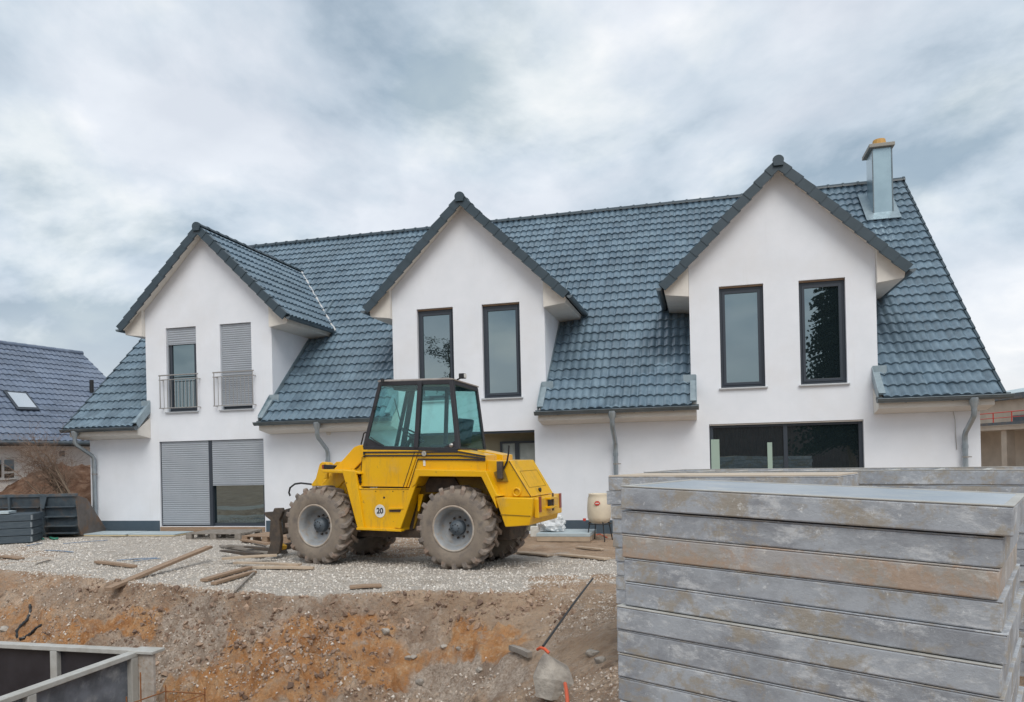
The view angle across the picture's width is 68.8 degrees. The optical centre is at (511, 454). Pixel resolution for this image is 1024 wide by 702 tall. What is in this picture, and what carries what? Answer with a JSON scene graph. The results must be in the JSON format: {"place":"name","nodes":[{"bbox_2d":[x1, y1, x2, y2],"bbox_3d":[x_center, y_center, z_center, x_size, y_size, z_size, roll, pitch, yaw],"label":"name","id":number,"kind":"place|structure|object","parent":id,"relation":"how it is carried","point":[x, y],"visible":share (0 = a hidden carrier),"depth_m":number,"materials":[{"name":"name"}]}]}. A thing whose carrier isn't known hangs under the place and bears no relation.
{"place":"outdoors","nodes":[
{"label":"outdoors","id":0,"kind":"place"},
{"bbox_2d":[0,534,616,606],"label":"gravel","id":1,"kind":"structure","parent":0,"point":[260,573],"depth_m":11.99,"materials":[{"name":"grey gravel"}]},
{"bbox_2d":[219,373,561,569],"bbox_3d":[-2.259,0.313,12.921,6.404,3.092,1.744,-1,0,22],"label":"wheel loader","id":2,"kind":"object","parent":1,"relation":"on","point":[458,503],"visible":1,"depth_m":12.04,"materials":[{"name":"metal"}]},
{"bbox_2d":[361,450,417,486],"bbox_3d":[-1.911,0.224,12.308,1.107,0.622,0.430,-1,0,22],"label":"door panel","id":3,"kind":"structure","parent":2,"relation":"in","point":[378,471],"depth_m":12.13,"materials":[{"name":"paint"}]},
{"bbox_2d":[0,533,1023,701],"bbox_3d":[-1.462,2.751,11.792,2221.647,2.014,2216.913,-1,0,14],"label":"ground","id":4,"kind":"structure","parent":0,"point":[433,661],"depth_m":9.52,"materials":[{"name":"brown soil"}]},
{"bbox_2d":[0,626,8,631],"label":"rock","id":5,"kind":"object","parent":4,"relation":"on","point":[3,628],"visible":0.69,"depth_m":11.14,"materials":[{"name":"stone"}]},
{"bbox_2d":[0,555,24,559],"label":"wooden plank","id":6,"kind":"object","parent":4,"relation":"on","point":[11,557],"visible":1,"depth_m":14.10,"materials":[{"name":"brown wood"}]},
{"bbox_2d":[0,532,42,543],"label":"dark board","id":7,"kind":"object","parent":4,"relation":"on","point":[20,539],"visible":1,"depth_m":16.94,"materials":[{"name":"metal"}]},
{"bbox_2d":[0,526,43,536],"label":"dark board","id":8,"kind":"object","parent":7,"relation":"on","point":[22,531],"visible":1,"depth_m":16.94,"materials":[{"name":"metal"}]},
{"bbox_2d":[0,519,42,528],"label":"dark board","id":9,"kind":"object","parent":8,"relation":"on","point":[20,524],"visible":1,"depth_m":16.95,"materials":[{"name":"metal"}]},
{"bbox_2d":[0,512,42,521],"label":"dark board","id":10,"kind":"object","parent":9,"relation":"on","point":[25,516],"visible":1,"depth_m":16.95,"materials":[{"name":"metal"}]},
{"bbox_2d":[0,510,15,513],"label":"insulation board","id":11,"kind":"object","parent":10,"relation":"on","point":[8,512],"visible":1,"depth_m":16.94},
{"bbox_2d":[15,604,31,637],"bbox_3d":[-7.301,2.494,11.190,0.080,0.438,0.388,-1,0,1],"label":"corrugated pipe","id":12,"kind":"object","parent":4,"relation":"on","point":[23,622],"visible":1,"depth_m":11.16,"materials":[{"name":"grey plastic"}]},
{"bbox_2d":[19,624,41,640],"bbox_3d":[-7.095,2.609,11.005,0.157,0.196,0.304,-1,0,43],"label":"corrugated pipe","id":13,"kind":"object","parent":4,"relation":"on","point":[31,632],"visible":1,"depth_m":11.04,"materials":[{"name":"grey plastic"}]},
{"bbox_2d":[0,413,88,493],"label":"bare shrub","id":14,"kind":"object","parent":4,"relation":"on","point":[59,482],"visible":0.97,"depth_m":18.79,"materials":[{"name":"brown plant"}]},
{"bbox_2d":[0,463,90,503],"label":"earth mound","id":15,"kind":"object","parent":4,"relation":"on","point":[83,485],"visible":0.09,"depth_m":21.08,"materials":[{"name":"brown soil"}]},
{"bbox_2d":[0,340,105,491],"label":"neighbour house","id":16,"kind":"structure","parent":4,"relation":"on","point":[45,384],"depth_m":24.44,"materials":[{"name":"tile"}]},
{"bbox_2d":[0,457,17,479],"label":"window","id":17,"kind":"structure","parent":16,"relation":"in","point":[3,468],"depth_m":21.94,"materials":[{"name":"white glass"}]},
{"bbox_2d":[0,493,105,536],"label":"dumpster","id":18,"kind":"object","parent":4,"relation":"on","point":[71,514],"visible":0.69,"depth_m":18.25,"materials":[{"name":"metal"}]},
{"bbox_2d":[0,641,134,695],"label":"formwork wall","id":19,"kind":"structure","parent":4,"relation":"on","point":[24,664],"depth_m":8.24,"materials":[{"name":"grey concrete"}]},
{"bbox_2d":[0,652,138,701],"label":"formwork wall","id":20,"kind":"structure","parent":4,"relation":"on","point":[114,679],"depth_m":7.31,"materials":[{"name":"grey concrete"}]},
{"bbox_2d":[128,646,164,701],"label":"formwork corner","id":21,"kind":"object","parent":20,"relation":"attached to","point":[146,664],"visible":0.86,"depth_m":7.81,"materials":[{"name":"grey concrete"}]},
{"bbox_2d":[74,531,145,535],"bbox_3d":[-10.058,1.976,18.638,1.638,0.050,0.756,-1,0,13],"label":"insulation board","id":22,"kind":"object","parent":4,"relation":"on","point":[113,533],"visible":0.73,"depth_m":18.38,"materials":[{"name":"beige plastic"}]},
{"bbox_2d":[94,560,136,567],"bbox_3d":[-6.808,1.882,12.830,1.282,0.046,0.115,-1,0,34],"label":"wooden plank","id":23,"kind":"object","parent":4,"relation":"on","point":[117,564],"visible":1,"depth_m":12.72,"materials":[{"name":"brown wood"}]},
{"bbox_2d":[117,557,156,560],"bbox_3d":[-6.796,1.898,13.560,0.657,0.016,0.052,-1,0,-20],"label":"plastic strip","id":24,"kind":"object","parent":4,"relation":"on","point":[136,558],"visible":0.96,"depth_m":13.55,"materials":[{"name":"grey plastic"}]},
{"bbox_2d":[104,546,212,590],"bbox_3d":[-5.540,1.777,11.903,0.136,0.345,2.462,-1,0,11],"label":"wooden plank","id":25,"kind":"object","parent":4,"relation":"on","point":[116,585],"visible":0.99,"depth_m":11.70,"materials":[{"name":"brown wood"}]},
{"bbox_2d":[128,531,193,535],"bbox_3d":[-8.572,1.940,18.276,1.296,0.050,0.706,-1,0,14],"label":"insulation board","id":26,"kind":"object","parent":4,"relation":"on","point":[162,533],"visible":0.99,"depth_m":18.07,"materials":[{"name":"beige plastic"}]},
{"bbox_2d":[126,672,205,701],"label":"rebar cage","id":27,"kind":"object","parent":4,"relation":"on","point":[166,699],"visible":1,"depth_m":7.67,"materials":[{"name":"metal"}]},
{"bbox_2d":[186,529,261,539],"bbox_3d":[-6.636,1.851,17.279,1.350,0.144,0.950,-1,0,11],"label":"wooden pallet","id":28,"kind":"object","parent":4,"relation":"on","point":[234,534],"visible":0.98,"depth_m":17.07,"materials":[{"name":"grey wood"}]},
{"bbox_2d":[200,566,252,581],"bbox_3d":[-4.327,1.817,11.415,0.126,0.047,1.254,-1,0,11],"label":"wooden plank","id":29,"kind":"object","parent":4,"relation":"on","point":[220,575],"visible":1,"depth_m":11.25,"materials":[{"name":"brown wood"}]},
{"bbox_2d":[211,570,256,584],"bbox_3d":[-4.098,1.819,11.055,0.105,0.051,1.018,-1,0,13],"label":"wooden plank","id":30,"kind":"object","parent":4,"relation":"on","point":[229,578],"visible":0.97,"depth_m":10.94,"materials":[{"name":"brown wood"}]},
{"bbox_2d":[219,545,267,553],"bbox_3d":[-5.187,1.852,14.560,2.005,0.056,0.147,-1,0,42],"label":"wooden plank","id":31,"kind":"object","parent":4,"relation":"on","point":[248,549],"visible":0.65,"depth_m":14.46,"materials":[{"name":"grey wood"}]},
{"bbox_2d":[226,544,248,547],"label":"wooden plank","id":32,"kind":"object","parent":31,"relation":"on","point":[232,545],"visible":0.58,"depth_m":14.68,"materials":[{"name":"grey wood"}]},
{"bbox_2d":[234,572,254,591],"bbox_3d":[-3.805,1.809,10.675,0.032,0.036,1.680,-1,0,-11],"label":"wooden plank","id":33,"kind":"object","parent":4,"relation":"on","point":[244,581],"visible":1,"depth_m":10.52,"materials":[{"name":"grey wood"}]},
{"bbox_2d":[222,554,276,559],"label":"wooden plank","id":34,"kind":"object","parent":4,"relation":"on","point":[249,556],"visible":1,"depth_m":12.76,"materials":[{"name":"brown wood"}]},
{"bbox_2d":[240,539,269,544],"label":"wooden plank","id":35,"kind":"object","parent":4,"relation":"on","point":[255,541],"visible":1,"depth_m":15.57,"materials":[{"name":"brown wood"}]},
{"bbox_2d":[242,532,290,542],"bbox_3d":[-5.125,1.813,16.287,1.200,0.144,0.800,-1,0,21],"label":"wooden pallet","id":36,"kind":"object","parent":4,"relation":"on","point":[264,536],"visible":0.43,"depth_m":16.08,"materials":[{"name":"brown wood"}]},
{"bbox_2d":[252,566,314,568],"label":"wooden plank","id":37,"kind":"object","parent":4,"relation":"on","point":[283,567],"visible":1,"depth_m":11.85,"materials":[{"name":"brown wood"}]},
{"bbox_2d":[233,561,301,565],"bbox_3d":[-3.995,1.782,12.185,1.311,0.039,0.105,-1,0,22],"label":"wooden plank","id":38,"kind":"object","parent":37,"relation":"on","point":[270,563],"visible":1,"depth_m":12.14,"materials":[{"name":"brown wood"}]},
{"bbox_2d":[31,578,575,701],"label":"earth clods","id":39,"kind":"object","parent":4,"relation":"on","point":[288,668],"visible":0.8,"depth_m":9.36,"materials":[{"name":"brown soil"}]},
{"bbox_2d":[0,571,619,701],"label":"rubble","id":40,"kind":"object","parent":4,"relation":"on","point":[608,677],"visible":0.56,"depth_m":8.99,"materials":[{"name":"stone"}]},
{"bbox_2d":[350,583,381,588],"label":"wooden plank","id":41,"kind":"object","parent":4,"relation":"on","point":[374,585],"visible":1,"depth_m":10.01,"materials":[{"name":"brown wood"}]},
{"bbox_2d":[382,628,389,634],"bbox_3d":[-1.582,2.216,9.327,0.118,0.085,0.080,-1,0,14],"label":"rock","id":42,"kind":"object","parent":4,"relation":"on","point":[385,631],"visible":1,"depth_m":9.30,"materials":[{"name":"stone"}]},
{"bbox_2d":[415,678,423,684],"bbox_3d":[-1.073,2.646,8.703,0.100,0.071,0.086,-1,0,35],"label":"rock","id":43,"kind":"object","parent":4,"relation":"on","point":[420,681],"visible":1,"depth_m":8.67,"materials":[{"name":"stone"}]},
{"bbox_2d":[509,644,531,657],"bbox_3d":[0.089,2.110,8.021,0.063,0.068,0.396,-1,0,-31],"label":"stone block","id":44,"kind":"object","parent":4,"relation":"on","point":[524,652],"visible":1,"depth_m":7.97,"materials":[{"name":"grey stone"}]},
{"bbox_2d":[530,526,539,536],"bbox_3d":[0.503,1.650,15.990,0.200,0.220,0.150,-1,0,14],"label":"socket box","id":45,"kind":"object","parent":4,"relation":"on","point":[534,530],"visible":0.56,"depth_m":15.92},
{"bbox_2d":[516,551,553,556],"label":"wooden plank","id":46,"kind":"object","parent":4,"relation":"on","point":[536,553],"visible":1,"depth_m":13.01,"materials":[{"name":"brown wood"}]},
{"bbox_2d":[59,138,1014,533],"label":"terraced house","id":47,"kind":"structure","parent":4,"relation":"on","point":[779,312],"depth_m":17.00,"materials":[{"name":"paint"}]},
{"bbox_2d":[165,327,198,413],"bbox_3d":[-8.277,-2.109,18.810,0.957,2.144,0.210,-1,0,14],"label":"window","id":48,"kind":"structure","parent":47,"relation":"in","point":[181,342],"depth_m":18.85,"materials":[{"name":"grey glass"}]},
{"bbox_2d":[160,439,264,525],"bbox_3d":[-7.439,0.722,18.649,2.970,2.140,0.134,-1,0,14],"label":"window","id":49,"kind":"structure","parent":47,"relation":"in","point":[206,482],"depth_m":18.60,"materials":[{"name":"grey metal"}]},
{"bbox_2d":[219,323,253,410],"bbox_3d":[-6.768,-2.145,18.426,0.956,2.144,0.210,-1,0,14],"label":"window","id":50,"kind":"structure","parent":47,"relation":"in","point":[235,338],"depth_m":18.42,"materials":[{"name":"grey plastic"}]},
{"bbox_2d":[418,307,456,402],"bbox_3d":[-1.732,-2.264,17.146,0.957,2.144,0.210,-1,0,14],"label":"window","id":51,"kind":"structure","parent":47,"relation":"in","point":[436,341],"depth_m":17.19,"materials":[{"name":"grey"}]},
{"bbox_2d":[481,303,522,399],"bbox_3d":[-0.223,-2.300,16.762,0.956,2.144,0.210,-1,0,14],"label":"window","id":52,"kind":"structure","parent":47,"relation":"in","point":[501,322],"depth_m":16.81,"materials":[{"name":"grey glass"}]},
{"bbox_2d":[719,284,767,389],"bbox_3d":[4.763,-2.419,15.493,0.957,2.144,0.210,-1,0,14],"label":"window","id":53,"kind":"structure","parent":47,"relation":"in","point":[740,307],"depth_m":15.53,"materials":[{"name":"grey"}]},
{"bbox_2d":[709,420,863,468],"bbox_3d":[5.601,0.412,15.332,2.970,2.140,0.134,-1,0,14],"label":"window","id":54,"kind":"structure","parent":47,"relation":"in","point":[819,444],"depth_m":15.31,"materials":[{"name":"grey glass"}]},
{"bbox_2d":[798,278,849,386],"bbox_3d":[6.272,-2.455,15.110,0.956,2.144,0.210,-1,0,14],"label":"window","id":55,"kind":"structure","parent":47,"relation":"in","point":[821,302],"depth_m":15.15,"materials":[{"name":"grey glass"}]},
{"bbox_2d":[533,652,573,700],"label":"boulder","id":56,"kind":"object","parent":4,"relation":"on","point":[552,675],"visible":0.85,"depth_m":6.51,"materials":[{"name":"stone"}]},
{"bbox_2d":[536,646,549,653],"bbox_3d":[0.266,1.717,6.568,0.044,0.066,0.207,-1,0,-29],"label":"orange hose","id":57,"kind":"object","parent":56,"relation":"on","point":[546,650],"visible":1,"depth_m":6.51,"materials":[{"name":"orange plastic"}]},
{"bbox_2d":[536,529,595,541],"bbox_3d":[1.123,1.653,15.287,1.078,0.160,0.906,-1,0,14],"label":"board pile","id":58,"kind":"object","parent":4,"relation":"on","point":[574,535],"visible":0.9,"depth_m":14.90,"materials":[{"name":"grey wood"}]},
{"bbox_2d":[537,513,565,531],"bbox_3d":[0.811,1.392,15.379,0.616,0.358,0.565,-1,0,14],"label":"plastic bundle","id":59,"kind":"object","parent":58,"relation":"on","point":[558,523],"visible":0.75,"depth_m":15.17,"materials":[{"name":"white plastic"}]},
{"bbox_2d":[563,682,569,701],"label":"orange hose","id":60,"kind":"object","parent":4,"relation":"on","point":[566,692],"visible":1,"depth_m":5.28,"materials":[{"name":"orange plastic"}]},
{"bbox_2d":[542,578,593,646],"bbox_3d":[0.643,1.638,8.026,0.026,0.172,2.801,-1,0,15],"label":"iron rod","id":61,"kind":"object","parent":4,"relation":"on","point":[563,617],"visible":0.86,"depth_m":7.66,"materials":[{"name":"grey metal"}]},
{"bbox_2d":[557,553,609,559],"bbox_3d":[1.180,1.707,12.460,0.147,0.052,1.108,-1,0,-39],"label":"wooden plank","id":62,"kind":"object","parent":4,"relation":"on","point":[585,556],"visible":1,"depth_m":12.38,"materials":[{"name":"brown wood"}]},
{"bbox_2d":[575,546,604,550],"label":"wooden plank","id":63,"kind":"object","parent":4,"relation":"on","point":[592,548],"visible":1,"depth_m":13.54,"materials":[{"name":"brown wood"}]},
{"bbox_2d":[585,649,598,656],"bbox_3d":[0.758,1.869,7.009,0.126,0.078,0.115,-1,0,42],"label":"rock","id":64,"kind":"object","parent":4,"relation":"on","point":[590,652],"visible":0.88,"depth_m":6.97,"materials":[{"name":"stone"}]},
{"bbox_2d":[583,493,612,541],"bbox_3d":[1.744,1.258,14.971,0.498,0.944,0.509,-1,0,40],"label":"hopper tub","id":65,"kind":"object","parent":4,"relation":"on","point":[598,510],"visible":0.94,"depth_m":14.79,"materials":[{"name":"plastic"}]},
{"bbox_2d":[594,656,605,663],"bbox_3d":[0.789,1.842,6.680,0.093,0.072,0.100,-1,0,-40],"label":"rock","id":66,"kind":"object","parent":4,"relation":"on","point":[600,659],"visible":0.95,"depth_m":6.65,"materials":[{"name":"stone"}]},
{"bbox_2d":[980,388,1023,466],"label":"concrete building","id":67,"kind":"structure","parent":4,"relation":"on","point":[1002,430],"depth_m":28.31,"materials":[{"name":"concrete"}]},
{"bbox_2d":[1013,415,1023,420],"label":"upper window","id":68,"kind":"structure","parent":67,"relation":"in","point":[1021,418],"depth_m":28.08,"materials":[{"name":"grey glass"}]},
{"bbox_2d":[1020,662,1023,675],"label":"shuttering board","id":69,"kind":"object","parent":4,"relation":"on","point":[1021,668],"depth_m":5.57,"materials":[{"name":"grey wood"}]},
{"bbox_2d":[1021,646,1023,661],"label":"shuttering board","id":70,"kind":"object","parent":69,"relation":"on","point":[1022,655],"depth_m":5.57,"materials":[{"name":"grey wood"}]},
{"bbox_2d":[1019,630,1023,645],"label":"shuttering board","id":71,"kind":"object","parent":70,"relation":"on","point":[1021,633],"depth_m":5.57,"materials":[{"name":"grey wood"}]},
{"bbox_2d":[1019,614,1023,629],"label":"shuttering board","id":72,"kind":"object","parent":71,"relation":"on","point":[1021,626],"depth_m":5.57,"materials":[{"name":"grey wood"}]},
{"bbox_2d":[0,0,1023,390],"label":"sky","id":73,"kind":"structure","parent":0,"point":[126,125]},
{"bbox_2d":[616,590,624,603],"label":"shuttering board","id":74,"kind":"object","parent":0,"point":[620,596],"visible":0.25,"depth_m":6.32,"materials":[{"name":"grey wood"}]},
{"bbox_2d":[616,575,625,589],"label":"shuttering board","id":75,"kind":"object","parent":74,"relation":"on","point":[620,582],"visible":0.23,"depth_m":6.32,"materials":[{"name":"grey wood"}]},
{"bbox_2d":[617,561,623,575],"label":"shuttering board","id":76,"kind":"object","parent":75,"relation":"on","point":[620,568],"visible":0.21,"depth_m":6.32,"materials":[{"name":"grey wood"}]},
{"bbox_2d":[615,547,624,561],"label":"shuttering board","id":77,"kind":"object","parent":76,"relation":"on","point":[618,555],"visible":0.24,"depth_m":6.33,"materials":[{"name":"grey wood"}]},
{"bbox_2d":[612,533,624,546],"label":"shuttering board","id":78,"kind":"object","parent":77,"relation":"on","point":[617,539],"visible":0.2,"depth_m":6.33,"materials":[{"name":"grey wood"}]},
{"bbox_2d":[612,519,621,532],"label":"shuttering board","id":79,"kind":"object","parent":78,"relation":"on","point":[617,524],"visible":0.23,"depth_m":6.33,"materials":[{"name":"grey wood"}]},
{"bbox_2d":[611,505,624,518],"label":"shuttering board","id":80,"kind":"object","parent":79,"relation":"on","point":[616,512],"visible":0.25,"depth_m":6.33,"materials":[{"name":"grey wood"}]},
{"bbox_2d":[606,491,620,504],"bbox_3d":[1.734,0.350,6.084,1.852,0.117,0.622,-1,0,37],"label":"shuttering board","id":81,"kind":"object","parent":80,"relation":"on","point":[613,497],"visible":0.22,"depth_m":6.35,"materials":[{"name":"grey wood"}]},
{"bbox_2d":[608,472,858,490],"bbox_3d":[1.747,0.224,6.072,1.852,0.129,0.622,-1,0,37],"label":"shuttering board","id":82,"kind":"object","parent":81,"relation":"on","point":[616,482],"visible":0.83,"depth_m":5.74,"materials":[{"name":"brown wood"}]},
{"bbox_2d":[859,484,1023,492],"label":"shuttering board","id":83,"kind":"object","parent":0,"point":[1005,488],"visible":0.03,"depth_m":5.77,"materials":[{"name":"grey wood"}]},
{"bbox_2d":[644,466,1023,484],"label":"shuttering board","id":84,"kind":"object","parent":83,"relation":"on","point":[1005,475],"visible":0.6,"depth_m":6.04,"materials":[{"name":"weathered wood with grey stains"}]},
{"bbox_2d":[1020,566,1023,581],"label":"shuttering board","id":85,"kind":"object","parent":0,"point":[1021,573],"depth_m":5.56,"materials":[{"name":"grey wood"}]},
{"bbox_2d":[1017,549,1023,565],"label":"shuttering board","id":86,"kind":"object","parent":85,"relation":"on","point":[1020,556],"depth_m":5.57,"materials":[{"name":"grey wood"}]},
{"bbox_2d":[1017,533,1023,549],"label":"shuttering board","id":87,"kind":"object","parent":86,"relation":"on","point":[1020,543],"depth_m":5.57,"materials":[{"name":"grey wood"}]},
{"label":"shuttering board","id":88,"kind":"object","parent":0,"visible":0},
{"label":"shuttering board","id":89,"kind":"object","parent":88,"relation":"on","visible":0},
{"bbox_2d":[618,676,1023,701],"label":"shuttering board","id":90,"kind":"object","parent":89,"relation":"on","point":[632,690],"visible":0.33,"depth_m":3.65,"materials":[{"name":"grey wood"}]},
{"bbox_2d":[618,652,1019,701],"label":"shuttering board","id":91,"kind":"object","parent":90,"relation":"on","point":[702,681],"visible":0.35,"depth_m":3.48,"materials":[{"name":"grey wood"}]},
{"bbox_2d":[617,629,1021,701],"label":"shuttering board","id":92,"kind":"object","parent":91,"relation":"on","point":[858,686],"visible":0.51,"depth_m":3.26,"materials":[{"name":"grey wood"}]},
{"bbox_2d":[617,603,1018,696],"bbox_3d":[1.510,0.831,3.724,1.631,0.117,1.112,1,2,37],"label":"shuttering board","id":93,"kind":"object","parent":92,"relation":"on","point":[972,676],"visible":0.52,"depth_m":3.17,"materials":[{"name":"weathered wood with grey stains"}]},
{"bbox_2d":[625,581,1023,664],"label":"shuttering board","id":94,"kind":"object","parent":93,"relation":"on","point":[988,646],"visible":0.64,"depth_m":3.17,"materials":[{"name":"weathered wood with grey stains"}]},
{"bbox_2d":[624,557,1019,631],"bbox_3d":[1.535,0.590,3.731,1.603,0.117,1.112,1,2,37],"label":"shuttering board","id":95,"kind":"object","parent":94,"relation":"on","point":[974,613],"visible":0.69,"depth_m":3.18,"materials":[{"name":"weathered wood with grey stains"}]},
{"bbox_2d":[622,533,1016,599],"bbox_3d":[1.503,0.470,3.701,1.598,0.117,1.042,1,2,37],"label":"shuttering board","id":96,"kind":"object","parent":95,"relation":"on","point":[960,580],"visible":0.59,"depth_m":3.18,"materials":[{"name":"grey wood"}]},
{"bbox_2d":[621,509,1018,568],"bbox_3d":[1.508,0.350,3.705,1.617,0.117,1.042,1,2,37],"label":"shuttering board","id":97,"kind":"object","parent":96,"relation":"on","point":[990,551],"visible":0.64,"depth_m":3.18,"materials":[{"name":"weathered wood with grey stains"}]},
{"bbox_2d":[621,479,1023,536],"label":"shuttering board","id":98,"kind":"object","parent":97,"relation":"on","point":[981,513],"visible":1,"depth_m":3.25,"materials":[{"name":"weathered wood with grey stains"}]}
]}

